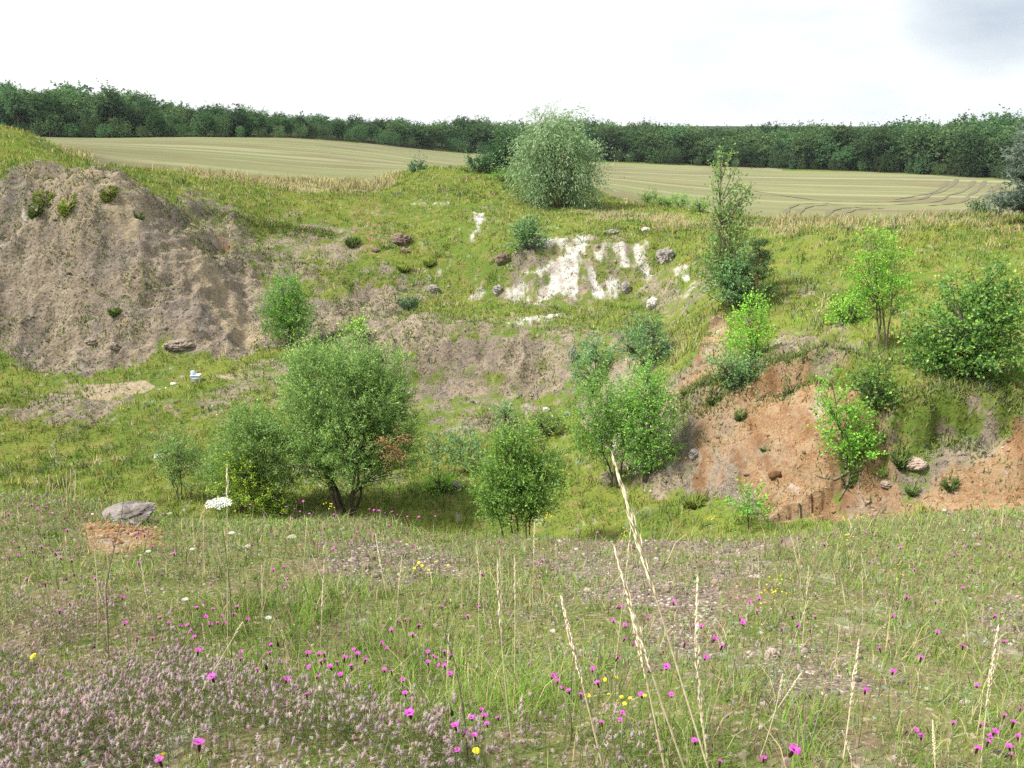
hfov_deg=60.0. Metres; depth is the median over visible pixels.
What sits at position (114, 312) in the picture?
grass tuft
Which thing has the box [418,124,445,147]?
wood tree
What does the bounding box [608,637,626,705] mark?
pink flower
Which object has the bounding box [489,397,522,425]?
shrub
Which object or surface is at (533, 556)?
grass stalk
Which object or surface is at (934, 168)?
edge bush
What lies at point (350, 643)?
turf
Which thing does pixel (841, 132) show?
wood tree
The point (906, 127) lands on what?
wood tree
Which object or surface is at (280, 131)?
edge bush
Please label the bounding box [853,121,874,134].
wood tree
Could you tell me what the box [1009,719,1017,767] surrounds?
pink flower
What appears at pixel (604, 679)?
yellow flower
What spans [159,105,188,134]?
wood tree
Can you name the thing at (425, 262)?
grass tuft
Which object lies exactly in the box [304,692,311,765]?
pink flower
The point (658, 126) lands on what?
wood tree
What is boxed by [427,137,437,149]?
edge bush
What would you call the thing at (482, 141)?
wood tree
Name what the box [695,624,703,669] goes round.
pink flower
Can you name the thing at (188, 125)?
wood tree
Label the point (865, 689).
pink flower
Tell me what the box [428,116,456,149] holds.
wood tree
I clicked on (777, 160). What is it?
edge bush
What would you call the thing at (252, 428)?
willow shrub
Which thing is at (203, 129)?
wood tree
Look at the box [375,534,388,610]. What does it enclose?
grass stalk
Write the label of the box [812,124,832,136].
wood tree
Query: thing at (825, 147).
wood tree
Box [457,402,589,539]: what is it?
green bush
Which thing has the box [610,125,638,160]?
wood tree
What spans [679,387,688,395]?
grass tuft
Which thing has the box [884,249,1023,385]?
leafy bush
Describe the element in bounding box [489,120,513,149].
wood tree
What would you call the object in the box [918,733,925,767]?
pink flower
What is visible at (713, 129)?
wood tree
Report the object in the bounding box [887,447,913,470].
grass tuft
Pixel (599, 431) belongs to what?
paired tree
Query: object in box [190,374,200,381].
cool box
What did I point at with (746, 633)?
pink flower
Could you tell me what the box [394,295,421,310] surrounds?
juniper bush
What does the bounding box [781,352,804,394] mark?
grass tuft
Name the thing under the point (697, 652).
grass stalk
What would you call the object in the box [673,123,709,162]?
wood tree
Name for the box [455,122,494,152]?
wood tree
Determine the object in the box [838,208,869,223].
track
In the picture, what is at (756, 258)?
young pine
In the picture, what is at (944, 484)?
grass tuft
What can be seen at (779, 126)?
wood tree
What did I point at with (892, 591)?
yellow flower
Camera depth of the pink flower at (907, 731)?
2.12 m
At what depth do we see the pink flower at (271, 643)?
2.60 m
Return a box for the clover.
[0,546,1019,767]
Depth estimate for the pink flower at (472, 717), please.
2.01 m
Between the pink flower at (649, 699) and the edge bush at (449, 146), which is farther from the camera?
the edge bush at (449, 146)
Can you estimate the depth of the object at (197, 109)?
307.79 m
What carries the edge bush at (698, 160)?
on the field
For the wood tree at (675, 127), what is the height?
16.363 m
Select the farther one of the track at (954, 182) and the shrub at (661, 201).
the track at (954, 182)
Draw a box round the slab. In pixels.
[568,343,576,362]
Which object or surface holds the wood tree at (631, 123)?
on the ground at (796, 438)
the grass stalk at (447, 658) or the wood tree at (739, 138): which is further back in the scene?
the wood tree at (739, 138)
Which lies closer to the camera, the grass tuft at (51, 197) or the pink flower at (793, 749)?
the pink flower at (793, 749)
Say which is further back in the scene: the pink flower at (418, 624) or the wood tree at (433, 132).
the wood tree at (433, 132)
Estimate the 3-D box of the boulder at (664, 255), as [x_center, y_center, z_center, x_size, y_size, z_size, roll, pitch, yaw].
[8.703,-7.166,50.264,1.114,1.180,0.858,3,15,31]
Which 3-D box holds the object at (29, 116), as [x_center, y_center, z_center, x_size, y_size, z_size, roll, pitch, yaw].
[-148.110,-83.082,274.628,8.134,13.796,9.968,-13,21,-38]
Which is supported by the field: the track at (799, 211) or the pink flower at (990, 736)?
the track at (799, 211)
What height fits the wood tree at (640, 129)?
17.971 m
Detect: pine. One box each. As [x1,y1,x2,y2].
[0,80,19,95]
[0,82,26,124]
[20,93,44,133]
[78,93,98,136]
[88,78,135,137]
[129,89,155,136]
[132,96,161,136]
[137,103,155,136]
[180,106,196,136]
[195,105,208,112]
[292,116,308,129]
[734,236,780,308]
[982,119,1023,217]
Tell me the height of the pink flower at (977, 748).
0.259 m
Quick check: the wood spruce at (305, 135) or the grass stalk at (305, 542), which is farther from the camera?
the wood spruce at (305, 135)
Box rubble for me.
[0,159,1020,523]
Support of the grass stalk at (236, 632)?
on the ground at (796, 438)
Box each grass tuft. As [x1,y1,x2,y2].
[26,200,46,218]
[31,189,55,205]
[38,531,63,538]
[57,194,76,216]
[98,184,117,201]
[107,308,121,316]
[133,211,144,220]
[344,235,360,247]
[395,264,412,272]
[422,257,436,266]
[628,605,653,613]
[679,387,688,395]
[680,490,708,508]
[704,375,722,405]
[734,408,747,420]
[759,440,772,451]
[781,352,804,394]
[840,464,859,489]
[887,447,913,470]
[902,482,921,496]
[940,474,960,491]
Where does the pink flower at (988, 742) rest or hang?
on the ground at (796, 438)
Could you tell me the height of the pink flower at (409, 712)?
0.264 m
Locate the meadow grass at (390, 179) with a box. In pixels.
[0,123,1023,539]
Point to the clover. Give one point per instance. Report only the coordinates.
(80, 720)
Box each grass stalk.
[96,584,97,647]
[104,576,107,644]
[140,556,153,631]
[192,519,197,574]
[195,622,242,701]
[203,516,203,568]
[226,466,228,664]
[303,522,306,568]
[319,565,323,667]
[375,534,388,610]
[394,559,401,637]
[446,634,448,692]
[476,549,486,636]
[478,571,480,646]
[497,562,511,739]
[500,555,501,610]
[514,556,515,691]
[532,522,534,601]
[560,595,603,767]
[611,451,708,767]
[613,528,630,684]
[614,546,684,767]
[628,591,665,767]
[694,577,708,764]
[758,557,760,622]
[760,674,782,755]
[769,672,801,721]
[788,600,808,658]
[789,530,802,599]
[798,546,800,593]
[802,567,808,645]
[842,585,851,644]
[842,730,852,767]
[843,640,859,759]
[862,576,862,620]
[932,719,935,767]
[980,624,998,767]
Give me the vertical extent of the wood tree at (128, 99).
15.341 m
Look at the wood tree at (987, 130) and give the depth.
288.57 m
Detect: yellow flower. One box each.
[30,653,43,683]
[323,503,340,541]
[472,747,479,767]
[543,514,554,547]
[599,676,621,702]
[619,695,631,723]
[623,694,646,730]
[753,584,776,634]
[769,575,793,621]
[833,515,844,549]
[840,534,853,578]
[853,513,868,546]
[871,564,903,622]
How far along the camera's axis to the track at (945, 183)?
189.03 m
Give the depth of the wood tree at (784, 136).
350.20 m
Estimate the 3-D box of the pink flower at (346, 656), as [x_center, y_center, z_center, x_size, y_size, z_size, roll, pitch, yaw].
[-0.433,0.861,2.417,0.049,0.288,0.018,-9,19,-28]
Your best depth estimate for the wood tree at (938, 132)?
297.30 m
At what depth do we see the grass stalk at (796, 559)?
4.12 m
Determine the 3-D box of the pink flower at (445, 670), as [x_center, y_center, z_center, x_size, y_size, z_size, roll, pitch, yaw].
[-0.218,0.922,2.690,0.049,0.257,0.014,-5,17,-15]
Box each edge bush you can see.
[12,120,28,130]
[26,120,42,136]
[38,112,69,136]
[64,122,80,136]
[78,114,102,137]
[94,121,114,137]
[107,115,133,137]
[137,124,148,137]
[155,117,174,136]
[173,124,189,136]
[190,113,214,136]
[212,117,230,136]
[235,125,244,136]
[254,127,267,137]
[272,125,285,137]
[293,120,308,137]
[306,119,322,138]
[314,122,334,139]
[342,128,353,141]
[353,129,370,142]
[373,127,387,144]
[386,130,401,146]
[401,132,416,147]
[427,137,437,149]
[443,137,461,151]
[457,136,469,151]
[476,140,489,153]
[609,145,624,161]
[625,149,635,161]
[644,147,657,163]
[656,139,678,164]
[665,145,684,164]
[693,156,702,165]
[709,149,729,165]
[731,158,739,166]
[750,155,764,167]
[769,150,789,168]
[795,156,808,168]
[808,157,819,168]
[827,159,837,170]
[836,153,851,170]
[857,153,875,170]
[867,151,893,172]
[879,151,903,172]
[904,158,916,173]
[913,151,932,173]
[931,162,946,174]
[942,151,973,176]
[963,159,983,176]
[988,159,1005,177]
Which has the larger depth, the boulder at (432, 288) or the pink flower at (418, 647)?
the boulder at (432, 288)
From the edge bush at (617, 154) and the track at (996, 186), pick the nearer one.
the track at (996, 186)
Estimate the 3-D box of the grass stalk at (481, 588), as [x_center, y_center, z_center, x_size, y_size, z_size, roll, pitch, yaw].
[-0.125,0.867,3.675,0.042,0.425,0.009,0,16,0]
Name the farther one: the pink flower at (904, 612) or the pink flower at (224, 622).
the pink flower at (904, 612)
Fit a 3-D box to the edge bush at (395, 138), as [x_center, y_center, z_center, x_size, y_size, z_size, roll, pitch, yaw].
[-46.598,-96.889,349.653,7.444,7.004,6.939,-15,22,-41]
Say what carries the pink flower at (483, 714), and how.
on the ground at (796, 438)
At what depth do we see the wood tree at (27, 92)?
289.74 m
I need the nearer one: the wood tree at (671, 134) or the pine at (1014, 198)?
the pine at (1014, 198)
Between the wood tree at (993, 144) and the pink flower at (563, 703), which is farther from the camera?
the wood tree at (993, 144)
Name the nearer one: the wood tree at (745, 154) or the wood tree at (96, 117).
the wood tree at (96, 117)
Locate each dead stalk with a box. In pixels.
[86,535,104,610]
[101,643,124,672]
[105,495,123,659]
[442,618,468,759]
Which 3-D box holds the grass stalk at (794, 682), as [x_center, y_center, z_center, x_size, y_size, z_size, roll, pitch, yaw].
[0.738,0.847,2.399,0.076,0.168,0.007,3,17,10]
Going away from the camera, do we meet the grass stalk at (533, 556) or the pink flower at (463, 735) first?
the pink flower at (463, 735)
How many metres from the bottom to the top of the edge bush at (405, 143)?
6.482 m
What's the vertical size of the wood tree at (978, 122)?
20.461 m
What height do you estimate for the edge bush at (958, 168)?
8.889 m
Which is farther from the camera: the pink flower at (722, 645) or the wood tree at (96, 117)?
the wood tree at (96, 117)
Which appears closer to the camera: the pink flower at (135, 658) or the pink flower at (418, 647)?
the pink flower at (135, 658)
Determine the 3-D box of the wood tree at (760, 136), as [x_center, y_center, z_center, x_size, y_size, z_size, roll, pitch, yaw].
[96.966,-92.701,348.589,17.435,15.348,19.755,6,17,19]
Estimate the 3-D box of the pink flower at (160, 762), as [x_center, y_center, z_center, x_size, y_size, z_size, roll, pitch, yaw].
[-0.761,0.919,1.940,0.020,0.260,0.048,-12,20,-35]
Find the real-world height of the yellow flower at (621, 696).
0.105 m
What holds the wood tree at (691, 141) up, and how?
on the ground at (796, 438)
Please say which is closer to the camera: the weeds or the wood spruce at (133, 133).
the weeds
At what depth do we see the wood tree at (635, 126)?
385.58 m
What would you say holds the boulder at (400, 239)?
on the ground at (796, 438)
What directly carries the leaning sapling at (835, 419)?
on the ground at (796, 438)
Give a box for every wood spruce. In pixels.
[0,104,15,126]
[35,99,63,136]
[73,103,100,137]
[82,84,99,135]
[117,100,137,136]
[152,99,174,136]
[222,103,253,136]
[224,108,232,136]
[234,104,251,136]
[298,111,307,137]
[764,140,783,167]
[789,144,799,168]
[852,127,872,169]
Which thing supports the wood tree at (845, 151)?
on the ground at (796, 438)
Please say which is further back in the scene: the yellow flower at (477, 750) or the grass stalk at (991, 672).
the grass stalk at (991, 672)
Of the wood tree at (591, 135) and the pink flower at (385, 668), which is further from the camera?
the wood tree at (591, 135)
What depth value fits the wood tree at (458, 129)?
381.34 m
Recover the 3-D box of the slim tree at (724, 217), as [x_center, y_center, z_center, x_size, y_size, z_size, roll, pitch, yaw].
[8.487,-6.151,34.455,2.734,6.687,2.816,15,22,42]
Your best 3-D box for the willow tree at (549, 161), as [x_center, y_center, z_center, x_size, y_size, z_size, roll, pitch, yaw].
[3.174,-16.440,64.460,10.295,8.149,8.272,5,17,16]
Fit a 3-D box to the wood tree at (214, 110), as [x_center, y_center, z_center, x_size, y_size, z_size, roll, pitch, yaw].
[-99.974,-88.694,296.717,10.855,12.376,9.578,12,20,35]
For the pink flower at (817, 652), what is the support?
on the ground at (796, 438)
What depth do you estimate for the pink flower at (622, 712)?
2.23 m
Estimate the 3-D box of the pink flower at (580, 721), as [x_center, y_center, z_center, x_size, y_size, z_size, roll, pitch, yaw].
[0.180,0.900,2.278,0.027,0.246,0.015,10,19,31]
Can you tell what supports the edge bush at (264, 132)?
on the field
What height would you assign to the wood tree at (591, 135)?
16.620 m
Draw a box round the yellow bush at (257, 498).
[205,434,303,516]
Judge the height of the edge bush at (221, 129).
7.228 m
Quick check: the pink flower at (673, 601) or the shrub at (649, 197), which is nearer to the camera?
the pink flower at (673, 601)
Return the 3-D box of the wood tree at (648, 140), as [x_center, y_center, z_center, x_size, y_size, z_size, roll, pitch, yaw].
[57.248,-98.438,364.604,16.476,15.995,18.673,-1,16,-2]
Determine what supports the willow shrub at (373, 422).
on the ground at (796, 438)
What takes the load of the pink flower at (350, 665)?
on the ground at (796, 438)
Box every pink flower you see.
[56,556,61,589]
[58,610,64,651]
[121,595,144,649]
[123,620,130,675]
[135,636,139,695]
[155,756,163,767]
[192,635,213,699]
[192,738,204,766]
[195,606,199,660]
[195,647,215,728]
[206,672,222,758]
[211,607,215,656]
[223,621,227,677]
[235,650,242,733]
[255,667,269,749]
[269,642,288,712]
[281,676,289,756]
[304,664,312,750]
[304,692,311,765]
[305,650,326,738]
[315,675,318,758]
[317,659,323,744]
[319,663,332,737]
[338,672,348,750]
[342,655,360,734]
[343,651,360,727]
[346,664,352,721]
[352,647,357,734]
[363,657,373,741]
[382,667,393,761]
[389,669,397,735]
[396,690,407,766]
[402,618,406,660]
[404,708,414,763]
[409,632,424,690]
[409,659,430,740]
[416,623,421,681]
[423,663,440,709]
[427,655,433,705]
[437,605,443,670]
[439,650,446,707]
[439,671,452,701]
[441,663,446,749]
[451,721,458,767]
[454,747,464,767]
[458,614,468,671]
[458,715,474,764]
[462,730,467,766]
[471,732,477,767]
[478,707,483,747]
[481,572,483,605]
[481,713,486,767]
[481,721,489,767]
[493,716,498,763]
[538,672,555,747]
[556,678,565,740]
[560,685,572,745]
[564,688,570,754]
[568,666,595,734]
[578,692,583,765]
[594,680,599,758]
[600,720,604,767]
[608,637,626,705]
[608,717,622,767]
[609,641,635,709]
[611,618,614,648]
[614,655,620,725]
[618,622,626,687]
[620,710,624,765]
[638,691,645,741]
[648,667,651,724]
[649,663,669,747]
[668,692,677,759]
[671,600,675,671]
[673,641,687,726]
[691,737,696,767]
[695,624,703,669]
[704,654,708,711]
[707,635,718,709]
[720,643,732,705]
[725,616,742,701]
[727,620,745,680]
[742,610,758,664]
[767,627,783,699]
[788,743,800,767]
[796,623,800,690]
[803,615,815,664]
[809,628,818,682]
[858,687,868,745]
[861,647,880,717]
[875,614,895,688]
[888,668,896,734]
[899,596,909,637]
[903,730,909,767]
[910,727,918,766]
[915,654,924,744]
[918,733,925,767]
[935,630,940,675]
[937,586,964,638]
[945,720,955,767]
[948,644,965,702]
[949,683,979,750]
[975,744,982,767]
[979,713,1007,767]
[979,722,985,762]
[985,738,991,767]
[986,733,993,763]
[987,613,997,676]
[991,728,998,767]
[995,743,1012,767]
[996,639,1006,708]
[996,706,1022,767]
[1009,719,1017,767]
[1014,733,1021,767]
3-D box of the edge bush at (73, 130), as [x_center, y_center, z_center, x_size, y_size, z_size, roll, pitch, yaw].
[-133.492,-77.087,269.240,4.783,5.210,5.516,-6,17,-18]
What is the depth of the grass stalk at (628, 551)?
2.77 m
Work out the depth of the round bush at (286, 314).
44.06 m
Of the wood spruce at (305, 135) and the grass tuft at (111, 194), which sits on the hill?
the grass tuft at (111, 194)
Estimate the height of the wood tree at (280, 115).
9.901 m
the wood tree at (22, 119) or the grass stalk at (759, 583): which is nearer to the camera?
the grass stalk at (759, 583)
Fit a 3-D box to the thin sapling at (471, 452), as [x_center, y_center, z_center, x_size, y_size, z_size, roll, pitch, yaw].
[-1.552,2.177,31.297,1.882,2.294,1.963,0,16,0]
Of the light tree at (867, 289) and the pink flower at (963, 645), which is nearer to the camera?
the pink flower at (963, 645)
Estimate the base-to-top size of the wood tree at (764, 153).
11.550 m
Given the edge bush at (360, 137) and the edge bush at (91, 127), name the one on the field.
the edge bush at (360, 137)
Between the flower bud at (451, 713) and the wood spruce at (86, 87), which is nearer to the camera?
the flower bud at (451, 713)
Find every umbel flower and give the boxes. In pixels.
[181,597,191,625]
[205,497,232,689]
[287,534,295,553]
[584,588,590,616]
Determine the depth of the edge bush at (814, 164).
325.26 m
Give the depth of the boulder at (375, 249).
55.92 m
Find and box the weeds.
[0,158,1023,538]
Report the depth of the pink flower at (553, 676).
2.37 m
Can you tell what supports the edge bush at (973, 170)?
on the ground at (796, 438)
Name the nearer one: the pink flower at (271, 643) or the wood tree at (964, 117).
the pink flower at (271, 643)
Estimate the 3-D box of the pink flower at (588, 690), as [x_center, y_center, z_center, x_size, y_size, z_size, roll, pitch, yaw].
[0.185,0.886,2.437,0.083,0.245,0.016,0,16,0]
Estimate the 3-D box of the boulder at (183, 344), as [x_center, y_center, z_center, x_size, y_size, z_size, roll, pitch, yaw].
[-16.521,-1.938,43.922,1.672,0.584,1.412,-14,22,-40]
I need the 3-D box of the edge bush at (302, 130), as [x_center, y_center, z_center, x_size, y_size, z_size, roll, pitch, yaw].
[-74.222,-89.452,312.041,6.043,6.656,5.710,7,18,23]
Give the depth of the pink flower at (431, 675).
2.67 m
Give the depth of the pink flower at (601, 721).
2.01 m
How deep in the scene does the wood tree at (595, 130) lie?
381.31 m
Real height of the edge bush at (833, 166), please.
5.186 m
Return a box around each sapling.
[417,422,461,473]
[441,411,488,472]
[712,285,780,360]
[716,476,774,532]
[803,365,890,500]
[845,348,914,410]
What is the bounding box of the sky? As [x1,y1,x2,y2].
[0,0,1023,125]
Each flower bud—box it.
[265,664,273,738]
[450,709,455,767]
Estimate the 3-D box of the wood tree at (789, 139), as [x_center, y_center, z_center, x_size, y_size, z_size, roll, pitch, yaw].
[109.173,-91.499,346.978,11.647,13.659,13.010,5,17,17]
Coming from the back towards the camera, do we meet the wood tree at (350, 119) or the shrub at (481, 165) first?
the wood tree at (350, 119)
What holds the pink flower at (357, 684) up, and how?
on the ground at (796, 438)
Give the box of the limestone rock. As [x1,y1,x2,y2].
[99,500,155,524]
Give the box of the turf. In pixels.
[0,473,1023,767]
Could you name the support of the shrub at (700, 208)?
on the ground at (796, 438)
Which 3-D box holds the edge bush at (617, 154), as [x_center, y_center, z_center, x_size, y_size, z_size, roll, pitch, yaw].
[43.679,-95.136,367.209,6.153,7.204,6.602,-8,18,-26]
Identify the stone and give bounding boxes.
[764,647,778,659]
[778,538,797,547]
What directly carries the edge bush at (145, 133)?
on the ground at (796, 438)
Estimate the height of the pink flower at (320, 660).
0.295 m
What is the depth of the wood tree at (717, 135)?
360.55 m
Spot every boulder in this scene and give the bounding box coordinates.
[84,338,97,344]
[108,342,119,350]
[162,338,195,350]
[371,248,380,251]
[392,233,412,245]
[401,248,409,252]
[427,284,440,293]
[451,480,461,492]
[492,284,501,295]
[494,252,510,264]
[604,229,618,233]
[621,281,630,293]
[646,296,658,308]
[655,247,674,264]
[688,448,697,459]
[880,479,891,488]
[905,456,927,470]
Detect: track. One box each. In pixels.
[750,179,958,201]
[783,203,807,215]
[797,204,838,214]
[825,207,851,215]
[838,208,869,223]
[853,181,975,204]
[899,181,949,198]
[939,181,986,204]
[966,184,1000,203]
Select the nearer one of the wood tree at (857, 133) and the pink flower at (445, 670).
the pink flower at (445, 670)
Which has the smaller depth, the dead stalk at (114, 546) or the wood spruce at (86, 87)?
the dead stalk at (114, 546)
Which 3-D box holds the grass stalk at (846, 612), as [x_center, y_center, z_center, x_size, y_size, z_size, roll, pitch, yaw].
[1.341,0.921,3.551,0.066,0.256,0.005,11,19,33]
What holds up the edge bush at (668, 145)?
on the ground at (796, 438)
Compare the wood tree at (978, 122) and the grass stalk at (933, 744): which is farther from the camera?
the wood tree at (978, 122)
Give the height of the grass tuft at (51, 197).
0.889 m
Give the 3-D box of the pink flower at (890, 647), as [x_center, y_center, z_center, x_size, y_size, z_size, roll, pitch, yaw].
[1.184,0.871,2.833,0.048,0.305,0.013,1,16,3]
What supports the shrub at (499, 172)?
on the ground at (796, 438)
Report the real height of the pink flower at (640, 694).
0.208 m
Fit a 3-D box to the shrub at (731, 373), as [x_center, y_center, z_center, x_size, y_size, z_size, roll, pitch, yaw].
[6.803,-0.685,27.038,2.683,1.883,1.640,0,16,0]
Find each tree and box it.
[0,86,32,127]
[2,81,43,135]
[9,88,46,131]
[21,87,73,136]
[37,79,92,135]
[42,87,83,103]
[52,95,80,136]
[55,90,95,134]
[56,107,81,136]
[85,101,112,137]
[96,103,133,137]
[105,88,153,102]
[107,93,137,130]
[115,101,148,136]
[133,90,160,131]
[143,108,166,136]
[143,418,209,498]
[156,99,183,114]
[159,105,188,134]
[162,111,186,136]
[177,100,189,133]
[180,113,197,133]
[189,110,219,136]
[190,111,218,136]
[194,100,227,135]
[204,103,230,113]
[211,112,234,136]
[233,105,252,111]
[233,113,260,136]
[248,110,269,136]
[257,107,272,134]
[261,122,274,136]
[264,114,284,135]
[268,111,292,132]
[277,116,296,136]
[280,114,300,136]
[303,113,329,137]
[312,113,332,137]
[328,118,351,140]
[330,117,349,126]
[346,113,362,139]
[348,117,371,136]
[351,123,371,142]
[365,123,382,143]
[367,116,395,143]
[383,118,408,145]
[387,117,412,145]
[396,121,430,147]
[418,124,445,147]
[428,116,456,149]
[444,130,464,147]
[446,125,469,150]
[449,116,477,130]
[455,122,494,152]
[470,115,498,145]
[470,124,496,152]
[483,125,500,149]
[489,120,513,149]
[490,99,627,210]
[490,124,515,148]
[499,120,529,152]
[511,118,530,127]
[515,124,535,145]
[556,120,591,130]
[559,348,663,488]
[566,123,598,154]
[570,116,597,129]
[580,115,606,126]
[581,125,600,157]
[593,124,625,160]
[597,118,621,150]
[598,122,625,159]
[609,348,692,482]
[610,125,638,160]
[619,121,636,129]
[621,135,640,159]
[622,122,662,161]
[624,117,652,159]
[632,126,669,157]
[653,121,668,159]
[654,124,695,163]
[660,124,682,159]
[664,123,693,155]
[670,128,714,164]
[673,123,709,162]
[687,137,716,164]
[690,138,761,307]
[699,124,728,162]
[703,131,726,162]
[709,135,739,164]
[715,142,741,163]
[716,125,740,140]
[723,126,754,162]
[732,131,756,165]
[732,143,759,166]
[734,124,761,132]
[738,128,779,156]
[744,139,773,165]
[752,121,786,159]
[761,131,783,158]
[769,126,792,147]
[777,127,798,161]
[778,121,807,160]
[778,132,798,163]
[779,129,826,168]
[781,141,805,160]
[791,121,813,135]
[794,120,826,166]
[805,133,843,169]
[807,136,834,168]
[809,119,833,130]
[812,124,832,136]
[821,122,858,168]
[828,144,859,169]
[835,126,866,167]
[836,211,923,349]
[844,133,880,170]
[848,126,902,170]
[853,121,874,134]
[862,118,904,167]
[872,121,912,168]
[874,125,916,171]
[882,115,929,164]
[887,117,935,170]
[894,120,945,172]
[912,135,951,173]
[920,121,967,172]
[926,121,972,174]
[928,119,943,130]
[941,122,1005,173]
[944,109,987,126]
[947,124,992,176]
[952,118,985,167]
[964,111,1008,126]
[966,145,1001,176]
[971,104,1023,130]
[971,118,1018,174]
[976,108,1021,124]
[981,131,1022,177]
[982,126,1020,171]
[993,129,1023,165]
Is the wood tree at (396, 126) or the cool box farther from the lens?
the wood tree at (396, 126)
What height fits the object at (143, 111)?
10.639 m
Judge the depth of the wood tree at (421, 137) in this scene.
357.98 m
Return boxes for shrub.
[187,387,306,512]
[247,311,437,516]
[336,307,375,341]
[404,149,427,171]
[415,450,460,495]
[462,148,500,172]
[478,115,535,173]
[489,166,516,182]
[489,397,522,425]
[502,205,552,252]
[523,404,571,436]
[559,325,620,397]
[610,309,679,366]
[631,185,664,203]
[651,189,679,206]
[668,190,690,207]
[685,193,708,211]
[691,330,769,389]
[709,233,763,311]
[815,275,874,326]
[965,196,994,213]
[989,181,1008,217]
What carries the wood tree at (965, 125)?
on the ground at (796, 438)
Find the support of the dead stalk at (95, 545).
on the ground at (796, 438)
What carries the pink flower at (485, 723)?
on the ground at (796, 438)
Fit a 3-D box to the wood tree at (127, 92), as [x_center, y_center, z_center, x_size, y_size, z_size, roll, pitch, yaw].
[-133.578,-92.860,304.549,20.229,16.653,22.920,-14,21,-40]
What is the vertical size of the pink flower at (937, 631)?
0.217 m
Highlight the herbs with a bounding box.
[0,488,1023,767]
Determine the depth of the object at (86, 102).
277.18 m
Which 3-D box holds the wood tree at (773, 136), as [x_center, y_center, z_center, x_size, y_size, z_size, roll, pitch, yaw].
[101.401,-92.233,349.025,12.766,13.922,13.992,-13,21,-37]
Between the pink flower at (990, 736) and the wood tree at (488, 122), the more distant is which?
the wood tree at (488, 122)
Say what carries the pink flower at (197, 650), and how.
on the ground at (796, 438)
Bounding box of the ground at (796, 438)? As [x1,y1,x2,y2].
[0,124,1023,767]
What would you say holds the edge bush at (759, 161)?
on the field
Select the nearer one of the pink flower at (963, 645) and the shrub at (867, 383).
the pink flower at (963, 645)
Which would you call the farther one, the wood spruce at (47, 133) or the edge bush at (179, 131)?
the wood spruce at (47, 133)
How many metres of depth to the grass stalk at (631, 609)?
2.08 m
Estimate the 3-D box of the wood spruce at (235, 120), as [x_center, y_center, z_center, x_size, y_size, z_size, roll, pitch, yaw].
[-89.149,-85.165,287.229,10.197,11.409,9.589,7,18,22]
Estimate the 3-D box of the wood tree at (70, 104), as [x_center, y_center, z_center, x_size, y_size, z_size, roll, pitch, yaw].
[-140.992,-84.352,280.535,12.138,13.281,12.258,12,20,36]
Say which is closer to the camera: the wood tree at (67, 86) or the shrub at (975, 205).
the shrub at (975, 205)
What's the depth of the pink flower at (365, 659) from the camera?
2.35 m
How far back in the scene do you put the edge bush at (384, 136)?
345.62 m
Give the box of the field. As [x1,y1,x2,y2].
[42,137,1022,217]
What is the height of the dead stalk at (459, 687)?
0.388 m
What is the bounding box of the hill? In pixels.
[0,164,303,375]
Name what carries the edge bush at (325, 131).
on the ground at (796, 438)
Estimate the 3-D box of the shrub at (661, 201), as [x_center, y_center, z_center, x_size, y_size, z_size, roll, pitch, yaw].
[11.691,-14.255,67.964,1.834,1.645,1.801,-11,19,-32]
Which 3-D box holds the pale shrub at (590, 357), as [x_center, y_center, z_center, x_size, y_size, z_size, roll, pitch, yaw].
[3.257,-1.001,36.975,2.217,3.067,2.258,-11,20,-33]
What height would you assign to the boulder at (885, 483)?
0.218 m
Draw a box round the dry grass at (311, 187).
[54,141,1013,376]
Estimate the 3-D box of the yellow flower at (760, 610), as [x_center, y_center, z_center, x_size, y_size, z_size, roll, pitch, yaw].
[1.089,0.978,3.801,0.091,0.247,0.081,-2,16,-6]
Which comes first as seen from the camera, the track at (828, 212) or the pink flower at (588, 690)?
the pink flower at (588, 690)
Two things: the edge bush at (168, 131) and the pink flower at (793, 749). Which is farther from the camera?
the edge bush at (168, 131)
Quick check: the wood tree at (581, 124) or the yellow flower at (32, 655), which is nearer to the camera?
the yellow flower at (32, 655)
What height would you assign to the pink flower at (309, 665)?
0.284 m
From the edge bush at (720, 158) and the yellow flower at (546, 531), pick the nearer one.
the yellow flower at (546, 531)
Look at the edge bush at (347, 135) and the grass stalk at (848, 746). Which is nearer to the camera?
the grass stalk at (848, 746)
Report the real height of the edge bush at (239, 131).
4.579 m
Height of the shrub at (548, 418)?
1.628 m
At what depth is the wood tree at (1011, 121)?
299.01 m
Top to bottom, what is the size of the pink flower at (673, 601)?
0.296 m
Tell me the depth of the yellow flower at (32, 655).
3.11 m
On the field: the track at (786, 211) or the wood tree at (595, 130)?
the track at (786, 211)
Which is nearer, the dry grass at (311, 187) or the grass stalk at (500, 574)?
the grass stalk at (500, 574)
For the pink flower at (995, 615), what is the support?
on the ground at (796, 438)
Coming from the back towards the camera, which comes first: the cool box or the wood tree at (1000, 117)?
the wood tree at (1000, 117)
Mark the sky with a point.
(692, 62)
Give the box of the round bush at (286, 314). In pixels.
[250,267,320,345]
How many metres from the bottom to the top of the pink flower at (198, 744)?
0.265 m
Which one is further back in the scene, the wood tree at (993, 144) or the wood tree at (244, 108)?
the wood tree at (244, 108)

